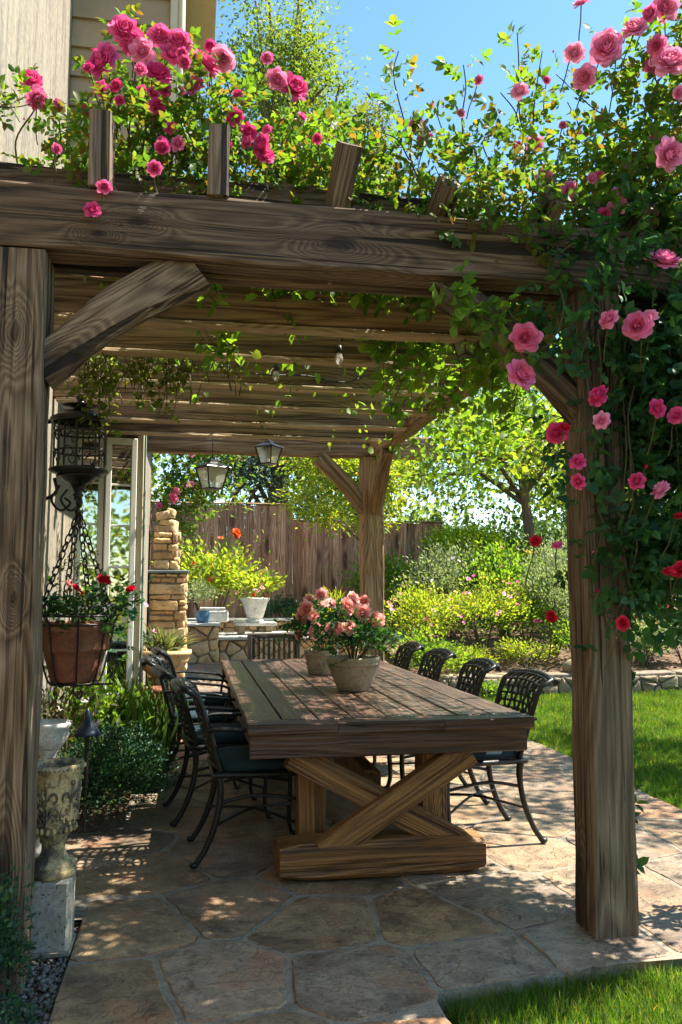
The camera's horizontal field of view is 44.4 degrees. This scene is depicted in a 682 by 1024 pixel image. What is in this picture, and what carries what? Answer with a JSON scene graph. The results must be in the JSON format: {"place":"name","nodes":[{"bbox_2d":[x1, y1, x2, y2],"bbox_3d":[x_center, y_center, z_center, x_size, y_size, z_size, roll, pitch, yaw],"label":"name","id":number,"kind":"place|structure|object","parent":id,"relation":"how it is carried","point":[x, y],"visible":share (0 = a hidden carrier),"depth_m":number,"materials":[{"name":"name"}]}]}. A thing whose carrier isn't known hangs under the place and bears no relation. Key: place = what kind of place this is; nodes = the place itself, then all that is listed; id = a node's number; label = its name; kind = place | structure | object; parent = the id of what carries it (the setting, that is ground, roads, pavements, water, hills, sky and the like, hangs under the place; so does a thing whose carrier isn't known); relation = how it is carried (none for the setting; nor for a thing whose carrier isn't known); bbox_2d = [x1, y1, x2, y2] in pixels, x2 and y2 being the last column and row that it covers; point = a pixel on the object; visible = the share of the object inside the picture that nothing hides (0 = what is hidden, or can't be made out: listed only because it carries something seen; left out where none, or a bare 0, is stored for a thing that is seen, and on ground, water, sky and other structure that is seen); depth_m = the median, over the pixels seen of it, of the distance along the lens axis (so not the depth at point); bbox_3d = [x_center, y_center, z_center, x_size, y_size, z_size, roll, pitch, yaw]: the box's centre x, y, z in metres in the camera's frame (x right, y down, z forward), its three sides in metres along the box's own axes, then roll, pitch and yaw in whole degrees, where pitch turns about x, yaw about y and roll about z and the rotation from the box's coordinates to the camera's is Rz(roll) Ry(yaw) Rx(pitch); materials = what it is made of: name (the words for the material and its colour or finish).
{"place":"outdoors","nodes":[
{"label":"outdoors","id":0,"kind":"place"},
{"bbox_2d":[0,922,80,1023],"bbox_3d":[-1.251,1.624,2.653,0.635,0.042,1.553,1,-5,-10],"label":"gravel","id":1,"kind":"structure","parent":0,"point":[44,984],"depth_m":2.90,"materials":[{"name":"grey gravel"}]},
{"bbox_2d":[0,974,50,1023],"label":"groundcover","id":2,"kind":"object","parent":1,"relation":"on","point":[14,1001],"visible":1,"depth_m":2.61,"materials":[{"name":"green plant"}]},
{"bbox_2d":[0,843,57,989],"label":"groundcover","id":3,"kind":"object","parent":1,"relation":"on","point":[12,949],"visible":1,"depth_m":2.71,"materials":[{"name":"green plant"}]},
{"bbox_2d":[30,872,75,959],"bbox_3d":[-1.115,1.530,3.197,0.178,0.274,0.178,1,-5,-10],"label":"concrete block","id":4,"kind":"object","parent":1,"relation":"on","point":[53,919],"depth_m":3.12,"materials":[{"name":"grey concrete"}]},
{"bbox_2d":[34,757,86,881],"bbox_3d":[-1.110,1.184,3.231,0.228,0.421,0.227,1,-5,-10],"label":"garden urn","id":5,"kind":"object","parent":4,"relation":"on","point":[59,786],"visible":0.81,"depth_m":3.17,"materials":[{"name":"stone"}]},
{"bbox_2d":[71,772,132,832],"bbox_3d":[-1.835,1.950,6.468,0.570,0.069,3.720,1,-5,-10],"label":"planting bed","id":6,"kind":"object","parent":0,"point":[115,822],"visible":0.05,"depth_m":4.83,"materials":[{"name":"brown soil"}]},
{"bbox_2d":[41,666,120,757],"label":"shrub","id":7,"kind":"object","parent":6,"relation":"on","point":[59,714],"visible":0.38,"depth_m":5.10,"materials":[{"name":"green plant"}]},
{"bbox_2d":[73,709,100,830],"bbox_3d":[-1.414,1.427,4.633,0.150,0.660,0.150,1,-5,-10],"label":"path light","id":8,"kind":"object","parent":6,"relation":"on","point":[87,728],"visible":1,"depth_m":4.62,"materials":[{"name":"metal"}]},
{"bbox_2d":[43,666,154,781],"bbox_3d":[-1.736,1.430,5.562,0.985,0.832,1.190,1,-5,-10],"label":"shrub","id":9,"kind":"object","parent":6,"relation":"on","point":[92,705],"visible":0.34,"depth_m":5.53,"materials":[{"name":"green plant"}]},
{"bbox_2d":[56,713,189,821],"bbox_3d":[-1.425,1.529,5.155,1.091,0.570,1.565,1,-5,-10],"label":"groundcover","id":10,"kind":"object","parent":6,"relation":"on","point":[134,755],"visible":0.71,"depth_m":4.98,"materials":[{"name":"green plant"}]},
{"bbox_2d":[67,669,188,783],"bbox_3d":[-1.481,1.496,5.838,0.829,0.766,0.820,-1,-5,13],"label":"strap leaf plant","id":11,"kind":"object","parent":6,"relation":"on","point":[143,709],"visible":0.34,"depth_m":5.70,"materials":[{"name":"green plant"}]},
{"bbox_2d":[107,688,182,748],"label":"strap leaf plant","id":12,"kind":"object","parent":6,"relation":"on","point":[161,707],"visible":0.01,"depth_m":6.41,"materials":[{"name":"green plant"}]},
{"bbox_2d":[36,654,681,1023],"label":"patio","id":13,"kind":"structure","parent":0,"point":[211,981],"depth_m":3.48,"materials":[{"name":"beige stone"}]},
{"bbox_2d":[35,719,71,857],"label":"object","id":14,"kind":"object","parent":13,"relation":"on","point":[54,734],"visible":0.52,"depth_m":4.16,"materials":[{"name":"stone"}]},
{"bbox_2d":[67,832,100,919],"bbox_3d":[-1.429,1.737,4.030,0.510,0.001,1.280,1,-5,-10],"label":"patio mortar","id":15,"kind":"object","parent":13,"relation":"on","point":[81,904],"visible":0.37,"depth_m":3.62,"materials":[{"name":"grey concrete"}]},
{"bbox_2d":[142,686,161,707],"bbox_3d":[-1.628,1.771,7.297,0.230,0.470,0.230,1,-5,-10],"label":"terracotta bowl","id":16,"kind":"object","parent":13,"relation":"on","point":[157,689],"visible":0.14,"depth_m":7.23,"materials":[{"name":"orange ceramic"}]},
{"bbox_2d":[148,508,188,710],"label":"stone pillar","id":17,"kind":"structure","parent":13,"relation":"on","point":[168,588],"depth_m":8.59,"materials":[{"name":"beige stone"}]},
{"bbox_2d":[141,602,197,715],"bbox_3d":[-1.672,1.461,7.779,0.643,1.232,0.606,-2,-6,18],"label":"bowl planter","id":18,"kind":"object","parent":13,"relation":"on","point":[178,653],"visible":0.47,"depth_m":7.69,"materials":[{"name":"tan clay"},{"name":"green leaf"}]},
{"bbox_2d":[141,654,240,790],"bbox_3d":[-1.053,1.458,5.906,0.713,0.893,0.576,0,-5,-5],"label":"iron chair","id":19,"kind":"object","parent":13,"relation":"on","point":[151,660],"visible":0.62,"depth_m":5.71,"materials":[{"name":"black metal"}]},
{"bbox_2d":[151,646,236,763],"bbox_3d":[-1.186,1.538,6.759,0.713,0.893,0.576,1,-5,-14],"label":"iron chair","id":20,"kind":"object","parent":13,"relation":"on","point":[155,650],"visible":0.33,"depth_m":6.57,"materials":[{"name":"black metal"}]},
{"bbox_2d":[149,453,258,595],"bbox_3d":[-1.627,0.333,9.187,1.483,3.566,1.235,1,-5,-10],"label":"climbing rose","id":21,"kind":"object","parent":13,"relation":"on","point":[174,474],"visible":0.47,"depth_m":9.23,"materials":[{"name":"green plant"}]},
{"bbox_2d":[150,665,272,826],"bbox_3d":[-0.808,1.383,5.103,0.713,0.893,0.576,2,-6,-17],"label":"iron chair","id":22,"kind":"object","parent":13,"relation":"on","point":[192,738],"visible":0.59,"depth_m":4.93,"materials":[{"name":"black metal"}]},
{"bbox_2d":[170,677,295,868],"bbox_3d":[-0.540,1.315,4.369,0.713,0.893,0.576,1,-5,-12],"label":"iron chair","id":23,"kind":"object","parent":13,"relation":"on","point":[232,763],"visible":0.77,"depth_m":4.18,"materials":[{"name":"black metal"}]},
{"bbox_2d":[49,992,447,1023],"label":"path mortar","id":24,"kind":"object","parent":13,"relation":"on","point":[424,1011],"visible":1,"depth_m":2.67,"materials":[{"name":"grey concrete"}]},
{"bbox_2d":[247,632,299,659],"bbox_3d":[-0.614,1.622,7.889,0.520,0.939,0.507,1,-5,-10],"label":"slatted chair","id":25,"kind":"object","parent":13,"relation":"on","point":[251,637],"visible":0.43,"depth_m":8.13,"materials":[{"name":"black wood"}]},
{"bbox_2d":[0,108,681,999],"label":"pergola","id":26,"kind":"object","parent":13,"relation":"on","point":[164,256],"visible":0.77,"depth_m":3.34,"materials":[{"name":"brown wood"}]},
{"bbox_2d":[38,352,282,758],"bbox_3d":[-1.039,0.329,4.522,1.421,2.829,0.550,1,-5,-10],"label":"climbing vine","id":27,"kind":"object","parent":26,"relation":"hanging from","point":[102,383],"visible":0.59,"depth_m":4.53,"materials":[{"name":"green plant"}]},
{"bbox_2d":[0,3,418,294],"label":"climbing rose","id":28,"kind":"object","parent":26,"relation":"attached to","point":[156,111],"visible":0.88,"depth_m":3.49,"materials":[{"name":"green plant"}]},
{"bbox_2d":[193,442,230,490],"bbox_3d":[-1.122,-0.405,7.284,0.244,0.421,0.244,4,-7,-39],"label":"glass lantern","id":29,"kind":"object","parent":26,"relation":"hanging from","point":[211,466],"visible":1,"depth_m":7.25,"materials":[{"name":"glass"}]},
{"bbox_2d":[253,439,283,465],"bbox_3d":[-0.639,-0.543,7.383,0.197,0.246,0.197,-3,-6,28],"label":"glass lantern","id":30,"kind":"object","parent":26,"relation":"hanging from","point":[268,446],"visible":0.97,"depth_m":7.36,"materials":[{"name":"glass"}]},
{"bbox_2d":[63,152,627,504],"bbox_3d":[0.074,0.176,5.533,3.602,3.378,4.979,1,-5,-10],"label":"climbing vine","id":31,"kind":"object","parent":26,"relation":"attached to","point":[381,350],"visible":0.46,"depth_m":4.47,"materials":[{"name":"green plant"}]},
{"bbox_2d":[219,332,496,382],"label":"string lights","id":32,"kind":"object","parent":26,"relation":"hanging from","point":[338,351],"visible":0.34,"depth_m":5.01,"materials":[{"name":"metal"}]},
{"bbox_2d":[453,334,477,358],"bbox_3d":[0.632,-0.862,4.223,0.116,0.157,0.116,3,-6,-33],"label":"glass lantern","id":33,"kind":"object","parent":26,"relation":"hanging from","point":[465,355],"visible":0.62,"depth_m":4.21,"materials":[{"name":"metal"}]},
{"bbox_2d":[331,0,681,356],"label":"climbing rose","id":34,"kind":"object","parent":26,"relation":"attached to","point":[657,159],"visible":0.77,"depth_m":3.48,"materials":[{"name":"green plant"}]},
{"bbox_2d":[505,167,681,874],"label":"climbing rose","id":35,"kind":"object","parent":26,"relation":"attached to","point":[646,365],"visible":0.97,"depth_m":3.30,"materials":[{"name":"green plant"}]},
{"bbox_2d":[221,659,534,879],"bbox_3d":[-0.060,1.515,5.676,1.383,0.736,3.634,1,-5,-10],"label":"dining table","id":36,"kind":"object","parent":13,"relation":"on","point":[300,719],"visible":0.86,"depth_m":3.99,"materials":[{"name":"brown wood"}]},
{"bbox_2d":[272,587,369,675],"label":"potted rose","id":37,"kind":"object","parent":36,"relation":"on","point":[306,616],"visible":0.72,"depth_m":6.03,"materials":[{"name":"pink plant"}]},
{"bbox_2d":[310,591,404,691],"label":"potted rose","id":38,"kind":"object","parent":36,"relation":"on","point":[353,672],"visible":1,"depth_m":5.07,"materials":[{"name":"pink plant"}]},
{"bbox_2d":[393,642,423,670],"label":"iron chair","id":39,"kind":"object","parent":13,"relation":"on","point":[410,648],"visible":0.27,"depth_m":7.35,"materials":[{"name":"black metal"}]},
{"bbox_2d":[373,648,456,766],"bbox_3d":[0.506,1.508,6.439,0.713,0.893,0.576,1,-5,-11],"label":"iron chair","id":40,"kind":"object","parent":13,"relation":"on","point":[445,654],"visible":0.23,"depth_m":6.50,"materials":[{"name":"black metal"}]},
{"bbox_2d":[384,658,500,803],"bbox_3d":[0.667,1.421,5.511,0.713,0.893,0.576,1,-5,-7],"label":"iron chair","id":41,"kind":"object","parent":13,"relation":"on","point":[488,665],"visible":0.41,"depth_m":5.55,"materials":[{"name":"black metal"}]},
{"bbox_2d":[447,669,558,842],"bbox_3d":[0.811,1.343,4.676,0.713,0.893,0.576,1,-5,-13],"label":"iron chair","id":42,"kind":"object","parent":13,"relation":"on","point":[488,760],"visible":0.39,"depth_m":4.55,"materials":[{"name":"black metal"}]},
{"bbox_2d":[74,594,681,1023],"bbox_3d":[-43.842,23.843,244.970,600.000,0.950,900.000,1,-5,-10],"label":"ground","id":43,"kind":"structure","parent":0,"point":[442,1010],"depth_m":3.05,"materials":[{"name":"green plant"}]},
{"bbox_2d":[0,0,216,759],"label":"house","id":44,"kind":"structure","parent":43,"relation":"on","point":[50,37],"depth_m":6.16,"materials":[{"name":"paint"}]},
{"bbox_2d":[46,393,109,511],"bbox_3d":[-1.511,-0.331,4.576,0.468,0.661,0.320,1,-5,-10],"label":"wall lantern","id":45,"kind":"object","parent":44,"relation":"attached to","point":[69,418],"depth_m":4.53,"materials":[{"name":"black metal"}]},
{"bbox_2d":[42,481,155,698],"bbox_3d":[-1.328,0.403,4.456,0.687,1.177,0.532,3,-6,-29],"label":"hanging planter","id":46,"kind":"object","parent":45,"relation":"hanging from","point":[75,651],"visible":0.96,"depth_m":4.36,"materials":[{"name":"ceramic"}]},
{"bbox_2d":[70,434,104,703],"bbox_3d":[-2.021,0.447,6.671,0.215,2.150,0.050,2,-6,-21],"label":"window","id":47,"kind":"structure","parent":44,"relation":"in","point":[93,498],"depth_m":6.71,"materials":[{"name":"clear glass"}]},
{"bbox_2d":[100,437,137,701],"bbox_3d":[-1.782,0.460,6.699,0.245,2.130,0.050,2,-6,-21],"label":"window","id":48,"kind":"structure","parent":44,"relation":"in","point":[121,453],"depth_m":6.72,"materials":[{"name":"white paint"}]},
{"bbox_2d":[187,621,220,662],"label":"stone wall","id":49,"kind":"structure","parent":43,"relation":"on","point":[204,648],"depth_m":11.33,"materials":[{"name":"beige stone"}]},
{"bbox_2d":[187,577,222,622],"bbox_3d":[-1.998,1.235,11.762,0.462,0.645,0.601,-3,-6,31],"label":"blue pot","id":50,"kind":"object","parent":49,"relation":"on","point":[202,616],"visible":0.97,"depth_m":11.67,"materials":[{"name":"ceramic"}]},
{"bbox_2d":[151,535,277,610],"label":"shrub","id":51,"kind":"object","parent":43,"relation":"on","point":[218,568],"visible":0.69,"depth_m":12.74,"materials":[{"name":"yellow plant"}]},
{"bbox_2d":[149,501,292,617],"bbox_3d":[-3.269,0.887,14.109,4.940,2.155,0.181,1,-5,-10],"label":"fence","id":52,"kind":"object","parent":43,"relation":"on","point":[253,523],"visible":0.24,"depth_m":14.40,"materials":[{"name":"brown wood"}]},
{"bbox_2d":[186,618,297,631],"bbox_3d":[-1.404,1.834,13.472,2.460,0.228,0.680,1,-5,-10],"label":"stone ledge","id":53,"kind":"object","parent":43,"relation":"on","point":[228,626],"visible":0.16,"depth_m":13.16,"materials":[{"name":"grey stone"}]},
{"bbox_2d":[200,607,228,621],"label":"stainless steel grill","id":54,"kind":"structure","parent":53,"relation":"on","point":[219,614],"depth_m":11.94,"materials":[{"name":"silver metal"}]},
{"bbox_2d":[244,591,301,617],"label":"shrub","id":55,"kind":"object","parent":43,"relation":"on","point":[278,605],"visible":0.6,"depth_m":13.89,"materials":[{"name":"green plant"}]},
{"bbox_2d":[158,454,397,592],"bbox_3d":[-1.344,-0.543,16.458,4.983,5.244,3.521,1,-5,-10],"label":"conifer","id":56,"kind":"object","parent":43,"relation":"on","point":[251,462],"visible":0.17,"depth_m":16.15,"materials":[{"name":"green plant"}]},
{"bbox_2d":[218,631,357,659],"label":"stone wall","id":57,"kind":"structure","parent":43,"relation":"on","point":[233,645],"depth_m":11.61,"materials":[{"name":"beige stone"}]},
{"bbox_2d":[233,621,288,634],"bbox_3d":[-1.175,1.725,12.406,0.835,0.180,0.450,1,-5,-10],"label":"slab bench","id":58,"kind":"object","parent":57,"relation":"on","point":[267,625],"visible":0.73,"depth_m":12.23,"materials":[{"name":"stone"}]},
{"bbox_2d":[226,562,287,621],"bbox_3d":[-1.264,1.195,12.457,0.906,0.886,0.770,1,-5,-10],"label":"white urn planter","id":59,"kind":"object","parent":58,"relation":"on","point":[254,608],"visible":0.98,"depth_m":12.30,"materials":[{"name":"ceramic"}]},
{"bbox_2d":[231,528,277,630],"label":"rose bush","id":60,"kind":"object","parent":59,"relation":"in","point":[236,532],"visible":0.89,"depth_m":12.89,"materials":[{"name":"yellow plant"}]},
{"bbox_2d":[205,0,382,564],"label":"tree","id":61,"kind":"object","parent":43,"relation":"on","point":[296,55],"visible":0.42,"depth_m":17.69,"materials":[{"name":"green plant"}]},
{"bbox_2d":[291,587,355,633],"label":"grassy shrub","id":62,"kind":"object","parent":43,"relation":"on","point":[335,597],"visible":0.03,"depth_m":12.28,"materials":[{"name":"green plant"}]},
{"bbox_2d":[260,457,422,540],"bbox_3d":[-0.054,0.295,11.589,2.363,3.673,2.128,1,-5,-10],"label":"tree","id":63,"kind":"object","parent":43,"relation":"on","point":[349,468],"visible":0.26,"depth_m":11.41,"materials":[{"name":"green plant"}]},
{"bbox_2d":[292,519,444,617],"bbox_3d":[0.502,1.095,14.938,2.780,1.896,0.181,1,-5,-10],"label":"fence","id":64,"kind":"object","parent":43,"relation":"on","point":[321,552],"visible":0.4,"depth_m":14.81,"materials":[{"name":"brown wood"}]},
{"bbox_2d":[330,91,416,192],"bbox_3d":[0.547,-3.822,19.521,2.800,12.341,2.890,1,-5,-10],"label":"tree","id":65,"kind":"object","parent":43,"relation":"on","point":[367,123],"visible":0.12,"depth_m":19.54,"materials":[{"name":"green plant"}]},
{"bbox_2d":[151,388,674,609],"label":"trees","id":66,"kind":"object","parent":43,"relation":"on","point":[414,515],"visible":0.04,"depth_m":24.83,"materials":[{"name":"green plant"}]},
{"bbox_2d":[391,378,565,623],"bbox_3d":[2.537,-0.537,14.796,5.539,5.240,3.567,1,-5,-10],"label":"tree","id":67,"kind":"object","parent":43,"relation":"on","point":[522,496],"visible":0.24,"depth_m":14.54,"materials":[{"name":"green plant"}]},
{"bbox_2d":[411,494,681,613],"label":"ivy hedge","id":68,"kind":"object","parent":43,"relation":"on","point":[542,529],"visible":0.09,"depth_m":15.99,"materials":[{"name":"green plant"}]},
{"bbox_2d":[427,959,681,1009],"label":"patio edge","id":69,"kind":"object","parent":43,"relation":"on","point":[554,974],"visible":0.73,"depth_m":2.90,"materials":[{"name":"grey stone"}]},
{"bbox_2d":[438,669,681,696],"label":"stone wall","id":70,"kind":"structure","parent":43,"relation":"on","point":[650,680],"depth_m":10.70,"materials":[{"name":"beige stone"}]},
{"bbox_2d":[562,659,571,672],"bbox_3d":[3.262,2.048,10.892,0.825,0.342,0.561,1,-5,-10],"label":"boulder","id":71,"kind":"object","parent":70,"relation":"on","point":[566,666],"visible":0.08,"depth_m":10.72,"materials":[{"name":"beige stone"}]},
{"bbox_2d":[556,471,676,513],"bbox_3d":[6.901,-0.662,15.330,5.158,5.682,4.660,5,-7,-41],"label":"tree","id":72,"kind":"object","parent":43,"relation":"on","point":[637,492],"visible":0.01,"depth_m":15.24,"materials":[{"name":"green plant"}]},
{"bbox_2d":[151,0,681,583],"label":"sky","id":73,"kind":"structure","parent":0,"point":[453,30],"materials":[{"name":"blue"}]},
{"bbox_2d":[384,612,681,675],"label":"flower bed","id":74,"kind":"object","parent":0,"point":[669,661],"visible":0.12,"depth_m":12.18,"materials":[{"name":"green plant"}]},
{"bbox_2d":[330,543,439,625],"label":"shrub","id":75,"kind":"object","parent":74,"relation":"on","point":[388,572],"visible":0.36,"depth_m":13.77,"materials":[{"name":"green plant"}]},
{"bbox_2d":[384,574,474,664],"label":"shrub","id":76,"kind":"object","parent":74,"relation":"on","point":[418,597],"visible":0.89,"depth_m":11.03,"materials":[{"name":"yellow plant"}]},
{"bbox_2d":[385,616,484,677],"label":"shrub","id":77,"kind":"object","parent":74,"relation":"on","point":[419,638],"visible":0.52,"depth_m":10.43,"materials":[{"name":"green plant"}]},
{"bbox_2d":[388,536,497,636],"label":"shrub","id":78,"kind":"object","parent":74,"relation":"on","point":[435,569],"visible":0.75,"depth_m":12.96,"materials":[{"name":"green plant"}]},
{"bbox_2d":[415,516,515,625],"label":"shrub","id":79,"kind":"object","parent":74,"relation":"on","point":[465,534],"visible":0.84,"depth_m":14.03,"materials":[{"name":"green plant"}]},
{"bbox_2d":[442,643,500,672],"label":"shrub","id":80,"kind":"object","parent":74,"relation":"on","point":[475,654],"visible":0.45,"depth_m":10.70,"materials":[{"name":"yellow plant"}]},
{"bbox_2d":[422,567,560,656],"bbox_3d":[1.992,1.391,11.716,1.968,1.283,1.635,1,-5,-10],"label":"shrub","id":81,"kind":"object","parent":74,"relation":"on","point":[475,605],"visible":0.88,"depth_m":11.60,"materials":[{"name":"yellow plant"}]},
{"bbox_2d":[444,533,563,638],"bbox_3d":[2.497,1.143,12.978,1.703,1.651,1.700,-3,-6,28],"label":"shrub","id":82,"kind":"object","parent":74,"relation":"on","point":[498,552],"visible":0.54,"depth_m":12.90,"materials":[{"name":"green plant"}]},
{"bbox_2d":[468,584,569,651],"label":"shrub","id":83,"kind":"object","parent":74,"relation":"on","point":[539,613],"visible":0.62,"depth_m":11.91,"materials":[{"name":"green plant"}]},
{"bbox_2d":[477,532,563,618],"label":"shrub","id":84,"kind":"object","parent":74,"relation":"on","point":[522,544],"visible":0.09,"depth_m":14.49,"materials":[{"name":"green plant"}]},
{"bbox_2d":[492,630,562,666],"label":"shrub","id":85,"kind":"object","parent":74,"relation":"on","point":[511,651],"visible":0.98,"depth_m":11.17,"materials":[{"name":"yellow plant"}]},
{"bbox_2d":[510,521,569,655],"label":"shrub","id":86,"kind":"object","parent":74,"relation":"on","point":[546,580],"visible":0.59,"depth_m":11.89,"materials":[{"name":"green plant"}]},
{"bbox_2d":[513,521,569,626],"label":"shrub","id":87,"kind":"object","parent":74,"relation":"on","point":[563,552],"visible":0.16,"depth_m":13.21,"materials":[{"name":"green plant"}]},
{"bbox_2d":[534,613,570,658],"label":"shrub","id":88,"kind":"object","parent":74,"relation":"on","point":[564,634],"visible":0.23,"depth_m":11.46,"materials":[{"name":"green plant"}]},
{"bbox_2d":[630,613,678,666],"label":"shrub","id":89,"kind":"object","parent":74,"relation":"on","point":[638,638],"visible":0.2,"depth_m":11.39,"materials":[{"name":"green plant"}]},
{"bbox_2d":[631,593,681,653],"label":"shrub","id":90,"kind":"object","parent":74,"relation":"on","point":[635,617],"visible":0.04,"depth_m":12.10,"materials":[{"name":"green plant"}]},
{"bbox_2d":[647,611,681,663],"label":"shrub","id":91,"kind":"object","parent":74,"relation":"on","point":[676,636],"visible":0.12,"depth_m":11.57,"materials":[{"name":"green plant"}]},
{"bbox_2d":[445,991,681,1023],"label":"lawn","id":92,"kind":"structure","parent":0,"point":[566,1012],"depth_m":2.79,"materials":[{"name":"plant"}]},
{"bbox_2d":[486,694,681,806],"bbox_3d":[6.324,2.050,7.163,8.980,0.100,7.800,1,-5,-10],"label":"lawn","id":93,"kind":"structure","parent":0,"point":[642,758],"depth_m":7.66,"materials":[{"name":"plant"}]},
{"bbox_2d":[479,678,508,698],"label":"shrub","id":94,"kind":"object","parent":93,"relation":"on","point":[491,685],"visible":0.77,"depth_m":10.22,"materials":[{"name":"green plant"}]}
]}

